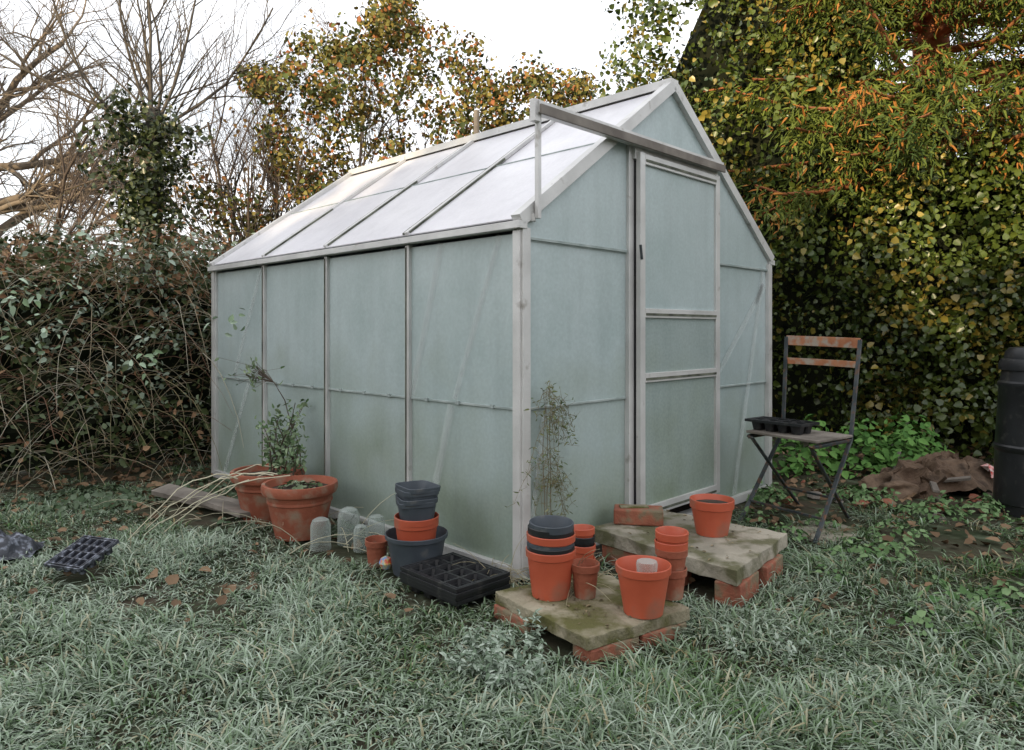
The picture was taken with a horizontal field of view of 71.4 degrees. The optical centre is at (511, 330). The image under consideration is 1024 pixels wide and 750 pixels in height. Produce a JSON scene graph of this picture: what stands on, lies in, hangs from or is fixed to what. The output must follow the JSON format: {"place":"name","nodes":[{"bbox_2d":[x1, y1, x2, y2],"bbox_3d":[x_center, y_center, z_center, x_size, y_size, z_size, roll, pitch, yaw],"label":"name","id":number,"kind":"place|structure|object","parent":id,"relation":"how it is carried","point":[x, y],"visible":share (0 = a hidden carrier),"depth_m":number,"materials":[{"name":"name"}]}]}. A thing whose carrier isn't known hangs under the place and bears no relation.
{"place":"outdoors","nodes":[
{"label":"outdoors","id":0,"kind":"place"},
{"bbox_2d":[0,437,1023,749],"bbox_3d":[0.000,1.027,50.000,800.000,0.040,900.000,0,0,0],"label":"ground","id":1,"kind":"structure","parent":0,"point":[702,587],"depth_m":2.83,"materials":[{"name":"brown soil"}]},
{"bbox_2d":[0,529,44,559],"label":"black compost bag","id":2,"kind":"object","parent":1,"relation":"on","point":[13,545],"visible":0.99,"depth_m":3.17,"materials":[{"name":"plastic"}]},
{"bbox_2d":[44,535,118,574],"bbox_3d":[-1.786,0.941,2.968,0.198,0.048,0.198,0,20,20],"label":"seed tray","id":3,"kind":"object","parent":1,"relation":"on","point":[81,554],"visible":1,"depth_m":2.95,"materials":[{"name":"black plastic"}]},
{"bbox_2d":[0,0,231,279],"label":"bare tree","id":4,"kind":"object","parent":1,"relation":"on","point":[23,209],"visible":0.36,"depth_m":26.80,"materials":[{"name":"brown plant"}]},
{"bbox_2d":[0,1,261,280],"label":"bare tree","id":5,"kind":"object","parent":1,"relation":"on","point":[59,214],"visible":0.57,"depth_m":9.70,"materials":[{"name":"brown plant"}]},
{"bbox_2d":[0,191,279,284],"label":"distant hedgerow","id":6,"kind":"object","parent":1,"relation":"on","point":[5,274],"visible":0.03,"depth_m":16.34,"materials":[{"name":"brown plant"}]},
{"bbox_2d":[0,167,287,503],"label":"bramble hedge","id":7,"kind":"object","parent":1,"relation":"on","point":[103,369],"visible":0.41,"depth_m":5.25,"materials":[{"name":"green plant"}]},
{"bbox_2d":[0,0,333,281],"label":"ivy clad tree","id":8,"kind":"object","parent":1,"relation":"on","point":[149,194],"visible":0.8,"depth_m":7.48,"materials":[{"name":"green plant"}]},
{"bbox_2d":[59,0,325,256],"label":"bare tree","id":9,"kind":"object","parent":1,"relation":"on","point":[214,148],"visible":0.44,"depth_m":9.15,"materials":[{"name":"brown plant"}]},
{"bbox_2d":[16,477,369,539],"bbox_3d":[-1.709,0.982,4.154,2.247,0.121,1.105,0,0,18],"label":"ground ivy","id":10,"kind":"object","parent":1,"relation":"on","point":[82,500],"visible":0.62,"depth_m":4.12,"materials":[{"name":"green plant"}]},
{"bbox_2d":[151,484,239,512],"bbox_3d":[-1.800,0.960,4.080,0.661,0.081,0.123,0,0,28],"label":"wooden plank","id":11,"kind":"object","parent":1,"relation":"on","point":[166,491],"visible":0.57,"depth_m":4.12,"materials":[{"name":"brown wood"}]},
{"bbox_2d":[191,495,250,517],"bbox_3d":[-1.580,0.960,3.900,0.501,0.050,0.112,0,0,38],"label":"wooden plank","id":12,"kind":"object","parent":1,"relation":"on","point":[219,504],"visible":0.62,"depth_m":3.86,"materials":[{"name":"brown wood"}]},
{"bbox_2d":[94,464,394,557],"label":"dry grass stalks","id":13,"kind":"object","parent":1,"relation":"on","point":[231,477],"visible":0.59,"depth_m":3.60,"materials":[{"name":"beige plant"}]},
{"bbox_2d":[141,50,376,253],"bbox_3d":[-2.841,-1.006,8.106,2.031,4.057,2.554,0,0,27],"label":"bare tree","id":14,"kind":"object","parent":1,"relation":"on","point":[276,182],"visible":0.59,"depth_m":8.02,"materials":[{"name":"brown plant"}]},
{"bbox_2d":[229,463,304,523],"bbox_3d":[-1.330,0.889,3.880,0.390,0.262,0.390,0,0,0],"label":"terracotta pot","id":15,"kind":"object","parent":1,"relation":"on","point":[252,499],"visible":0.44,"depth_m":3.74,"materials":[{"name":"ceramic"}]},
{"bbox_2d":[214,357,308,474],"bbox_3d":[-1.299,0.472,3.935,0.581,0.663,0.424,0,0,40],"label":"potted shrub","id":16,"kind":"object","parent":15,"relation":"on","point":[282,451],"visible":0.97,"depth_m":3.85,"materials":[{"name":"green plant"}]},
{"bbox_2d":[197,1,379,227],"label":"bare tree","id":17,"kind":"object","parent":1,"relation":"on","point":[251,170],"visible":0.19,"depth_m":11.50,"materials":[{"name":"brown plant"}]},
{"bbox_2d":[261,475,337,541],"bbox_3d":[-1.060,0.889,3.560,0.370,0.262,0.370,0,0,0],"label":"terracotta pot","id":18,"kind":"object","parent":1,"relation":"on","point":[294,513],"visible":0.93,"depth_m":3.44,"materials":[{"name":"ceramic"}]},
{"bbox_2d":[275,480,322,489],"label":"potted seedlings","id":19,"kind":"object","parent":18,"relation":"in","point":[297,484],"visible":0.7,"depth_m":3.56,"materials":[{"name":"green plant"}]},
{"bbox_2d":[310,517,330,550],"bbox_3d":[-0.895,0.948,3.330,0.098,0.145,0.098,0,0,0],"label":"clear plastic jar","id":20,"kind":"object","parent":1,"relation":"on","point":[330,530],"visible":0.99,"depth_m":3.33,"materials":[{"name":"grey"}]},
{"bbox_2d":[205,0,448,200],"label":"bare tree","id":21,"kind":"object","parent":1,"relation":"on","point":[362,135],"visible":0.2,"depth_m":11.28,"materials":[{"name":"brown plant"}]},
{"bbox_2d":[337,506,359,544],"bbox_3d":[-0.785,0.935,3.420,0.108,0.170,0.108,0,0,0],"label":"clear plastic jar","id":22,"kind":"object","parent":1,"relation":"on","point":[338,522],"visible":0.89,"depth_m":3.42,"materials":[{"name":"grey"}]},
{"bbox_2d":[353,524,367,551],"bbox_3d":[-0.700,0.960,3.300,0.071,0.120,0.071,0,0,0],"label":"clear plastic jar","id":23,"kind":"object","parent":1,"relation":"on","point":[353,534],"visible":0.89,"depth_m":3.29,"materials":[{"name":"grey"}]},
{"bbox_2d":[111,0,611,285],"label":"hawthorn tree","id":24,"kind":"object","parent":1,"relation":"on","point":[389,30],"visible":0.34,"depth_m":8.15,"materials":[{"name":"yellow plant"}]},
{"bbox_2d":[367,514,384,536],"bbox_3d":[-0.660,0.958,3.460,0.087,0.125,0.087,0,0,0],"label":"clear plastic jar","id":25,"kind":"object","parent":1,"relation":"on","point":[384,523],"visible":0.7,"depth_m":3.46,"materials":[{"name":"grey"}]},
{"bbox_2d":[365,535,387,567],"bbox_3d":[-0.587,0.962,3.094,0.104,0.120,0.104,0,0,0],"label":"plant pot","id":26,"kind":"object","parent":1,"relation":"on","point":[376,546],"visible":0.73,"depth_m":3.06,"materials":[{"name":"ceramic"}]},
{"bbox_2d":[379,556,391,569],"bbox_3d":[-0.535,0.985,3.020,0.060,0.060,0.060,0,0,0],"label":"colourful wrapper","id":27,"kind":"object","parent":1,"relation":"on","point":[385,563],"visible":0.94,"depth_m":3.00,"materials":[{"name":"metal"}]},
{"bbox_2d":[385,480,447,576],"bbox_3d":[-0.405,0.835,3.020,0.266,0.370,0.266,0,0,-17],"label":"stack of plant pots","id":28,"kind":"object","parent":1,"relation":"on","point":[416,533],"visible":0.98,"depth_m":2.94,"materials":[{"name":"grey plastic"}]},
{"bbox_2d":[399,552,509,609],"bbox_3d":[-0.226,0.984,2.790,0.278,0.096,0.358,0,0,-44],"label":"seed tray","id":29,"kind":"object","parent":1,"relation":"on","point":[442,578],"visible":0.99,"depth_m":2.73,"materials":[{"name":"black plastic"}]},
{"bbox_2d":[474,110,478,133],"bbox_3d":[-0.344,-0.560,6.900,0.060,3.160,0.057,0,0,0],"label":"post","id":30,"kind":"object","parent":1,"relation":"on","point":[476,121],"visible":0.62,"depth_m":6.88,"materials":[{"name":"brown wood"}]},
{"bbox_2d":[207,78,774,581],"bbox_3d":[-0.212,-0.141,4.746,3.097,2.332,2.351,0,0,45],"label":"greenhouse","id":31,"kind":"object","parent":1,"relation":"on","point":[441,314],"visible":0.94,"depth_m":3.57,"materials":[{"name":"metal"}]},
{"bbox_2d":[645,376,713,504],"label":"door panel","id":32,"kind":"structure","parent":31,"relation":"in","point":[679,414],"depth_m":3.68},
{"bbox_2d":[645,318,713,372],"bbox_3d":[0.877,0.073,3.700,0.006,0.315,0.710,0,0,45],"label":"door panel","id":33,"kind":"structure","parent":31,"relation":"in","point":[671,344],"depth_m":3.68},
{"bbox_2d":[645,165,713,310],"label":"door panel","id":34,"kind":"structure","parent":31,"relation":"in","point":[679,210],"depth_m":3.68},
{"bbox_2d":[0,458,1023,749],"bbox_3d":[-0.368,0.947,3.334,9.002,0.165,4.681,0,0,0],"label":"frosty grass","id":35,"kind":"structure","parent":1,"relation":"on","point":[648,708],"depth_m":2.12,"materials":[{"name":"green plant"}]},
{"bbox_2d":[0,445,1023,628],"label":"leaf litter","id":36,"kind":"object","parent":1,"relation":"on","point":[174,579],"visible":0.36,"depth_m":3.81,"materials":[{"name":"brown plant"}]},
{"bbox_2d":[453,536,618,604],"bbox_3d":[0.119,0.914,2.721,0.605,0.339,0.849,0,0,-25],"label":"dry grass tuft","id":37,"kind":"object","parent":1,"relation":"on","point":[513,581],"visible":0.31,"depth_m":2.79,"materials":[{"name":"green plant"}]},
{"bbox_2d":[505,380,578,516],"bbox_3d":[0.148,0.613,2.931,0.418,0.814,0.136,0,0,-44],"label":"climbing weed","id":38,"kind":"object","parent":1,"relation":"on","point":[554,482],"visible":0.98,"depth_m":2.95,"materials":[{"name":"green plant"}]},
{"bbox_2d":[574,524,595,558],"bbox_3d":[0.283,0.904,2.861,0.107,0.232,0.109,0,0,0],"label":"stack of plant pots","id":39,"kind":"object","parent":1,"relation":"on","point":[584,542],"visible":0.44,"depth_m":2.82,"materials":[{"name":"orange plastic"}]},
{"bbox_2d":[494,572,689,665],"bbox_3d":[0.273,0.982,2.482,0.467,0.097,0.515,0,0,-36],"label":"paving slab step","id":40,"kind":"object","parent":1,"relation":"on","point":[591,636],"visible":0.73,"depth_m":2.34,"materials":[{"name":"stone"}]},
{"bbox_2d":[526,515,575,601],"bbox_3d":[0.137,0.803,2.520,0.178,0.263,0.178,0,0,0],"label":"stack of plant pots","id":41,"kind":"object","parent":40,"relation":"on","point":[550,551],"visible":1,"depth_m":2.46,"materials":[{"name":"orange plastic"}]},
{"bbox_2d":[572,558,599,599],"bbox_3d":[0.257,0.875,2.505,0.104,0.118,0.104,0,0,0],"label":"plant pot","id":42,"kind":"object","parent":40,"relation":"on","point":[585,571],"visible":0.93,"depth_m":2.47,"materials":[{"name":"ceramic"}]},
{"bbox_2d":[615,555,671,619],"bbox_3d":[0.436,0.849,2.365,0.184,0.170,0.184,0,0,0],"label":"plant pot","id":43,"kind":"object","parent":40,"relation":"on","point":[643,581],"visible":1,"depth_m":2.31,"materials":[{"name":"orange plastic"}]},
{"bbox_2d":[519,510,768,627],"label":"slab litter","id":44,"kind":"object","parent":40,"relation":"on","point":[618,588],"visible":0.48,"depth_m":2.58,"materials":[{"name":"brown plant"}]},
{"bbox_2d":[614,504,662,525],"bbox_3d":[0.575,0.836,3.240,0.220,0.074,0.115,0,0,10],"label":"brick","id":45,"kind":"object","parent":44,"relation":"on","point":[639,514],"visible":0.98,"depth_m":3.19,"materials":[{"name":"brick"}]},
{"bbox_2d":[689,494,734,537],"bbox_3d":[0.862,0.799,3.070,0.188,0.150,0.188,0,0,0],"label":"plant pot","id":46,"kind":"object","parent":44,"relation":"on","point":[712,514],"visible":1,"depth_m":3.01,"materials":[{"name":"orange plastic"}]},
{"bbox_2d":[654,526,688,600],"bbox_3d":[0.560,0.817,2.499,0.118,0.234,0.119,0,0,0],"label":"stack of plant pots","id":47,"kind":"object","parent":40,"relation":"on","point":[671,544],"visible":0.81,"depth_m":2.46,"materials":[{"name":"ceramic"}]},
{"bbox_2d":[602,544,636,565],"bbox_3d":[0.500,0.978,3.080,0.100,0.085,0.215,0,0,-39],"label":"support brick","id":48,"kind":"object","parent":1,"relation":"on","point":[616,553],"visible":0.33,"depth_m":3.08,"materials":[{"name":"red brick"}]},
{"bbox_2d":[439,608,814,701],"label":"frosted weeds","id":49,"kind":"object","parent":1,"relation":"on","point":[471,652],"visible":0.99,"depth_m":2.12,"materials":[{"name":"green plant"}]},
{"bbox_2d":[684,571,691,585],"bbox_3d":[0.620,0.978,2.920,0.100,0.085,0.215,0,0,-39],"label":"support brick","id":50,"kind":"object","parent":1,"relation":"on","point":[687,580],"visible":0.13,"depth_m":2.85,"materials":[{"name":"red brick"}]},
{"bbox_2d":[715,571,758,607],"bbox_3d":[0.860,0.978,2.720,0.100,0.085,0.215,0,0,37],"label":"support brick","id":51,"kind":"object","parent":1,"relation":"on","point":[726,591],"visible":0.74,"depth_m":2.65,"materials":[{"name":"red brick"}]},
{"bbox_2d":[594,510,787,586],"bbox_3d":[0.802,0.906,3.074,0.600,0.066,0.744,0,0,-41],"label":"slab","id":52,"kind":"object","parent":51,"relation":"on","point":[743,561],"depth_m":2.94,"materials":[{"name":"grey stone"}]},
{"bbox_2d":[757,554,782,587],"bbox_3d":[1.030,0.978,2.920,0.100,0.085,0.215,0,0,37],"label":"support brick","id":53,"kind":"object","parent":1,"relation":"on","point":[768,567],"visible":0.42,"depth_m":2.85,"materials":[{"name":"red brick"}]},
{"bbox_2d":[738,335,861,543],"bbox_3d":[1.549,0.526,3.791,0.648,0.996,0.476,0,0,-40],"label":"folding chair","id":54,"kind":"object","parent":1,"relation":"on","point":[816,437],"visible":0.81,"depth_m":3.80,"materials":[{"name":"paint"}]},
{"bbox_2d":[745,416,819,434],"bbox_3d":[1.436,0.507,3.795,0.180,0.058,0.330,0,0,-38],"label":"pot carrier tray","id":55,"kind":"object","parent":54,"relation":"on","point":[786,425],"visible":1,"depth_m":3.75,"materials":[{"name":"black plastic"}]},
{"bbox_2d":[590,0,1023,466],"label":"ivy hedge","id":56,"kind":"object","parent":1,"relation":"on","point":[919,291],"visible":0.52,"depth_m":6.26,"materials":[{"name":"green plant"}]},
{"bbox_2d":[786,520,859,542],"bbox_3d":[1.583,1.021,3.620,0.343,0.038,0.346,0,0,0],"label":"stepping stone","id":57,"kind":"object","parent":1,"relation":"on","point":[815,527],"visible":0.54,"depth_m":3.56,"materials":[{"name":"grey stone"}]},
{"bbox_2d":[688,0,1023,247],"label":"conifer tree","id":58,"kind":"object","parent":1,"relation":"on","point":[932,26],"visible":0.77,"depth_m":5.91,"materials":[{"name":"green plant"}]},
{"bbox_2d":[772,411,954,478],"bbox_3d":[2.473,0.831,5.122,1.509,0.484,0.818,0,0,0],"label":"nettle patch","id":59,"kind":"object","parent":1,"relation":"on","point":[885,457],"visible":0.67,"depth_m":5.03,"materials":[{"name":"green plant"}]},
{"bbox_2d":[740,481,1023,640],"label":"weeds","id":60,"kind":"object","parent":1,"relation":"on","point":[762,492],"visible":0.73,"depth_m":3.42,"materials":[{"name":"green plant"}]},
{"bbox_2d":[784,452,992,518],"bbox_3d":[2.348,0.949,4.329,1.669,0.212,1.100,0,0,-15],"label":"rubble","id":61,"kind":"object","parent":1,"relation":"on","point":[934,487],"visible":0.38,"depth_m":4.26,"materials":[{"name":"red brick"}]},
{"bbox_2d":[858,450,992,499],"bbox_3d":[2.705,0.916,4.597,1.014,0.249,0.636,0,0,-17],"label":"sacking heap","id":62,"kind":"object","parent":1,"relation":"on","point":[905,478],"visible":0.84,"depth_m":4.47,"materials":[{"name":"brown fabric"}]},
{"bbox_2d":[981,464,993,477],"bbox_3d":[3.020,0.880,4.450,0.156,0.091,0.100,0,0,-23],"label":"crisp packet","id":63,"kind":"object","parent":62,"relation":"on","point":[988,467],"visible":0.44,"depth_m":4.46},
{"bbox_2d":[993,347,1023,517],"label":"compost bin","id":64,"kind":"object","parent":1,"relation":"on","point":[1008,474],"visible":0.95,"depth_m":3.90,"materials":[{"name":"black plastic"}]},
{"bbox_2d":[0,0,1023,281],"label":"sky","id":65,"kind":"structure","parent":0,"point":[569,34],"materials":[{"name":"white"}]}
]}

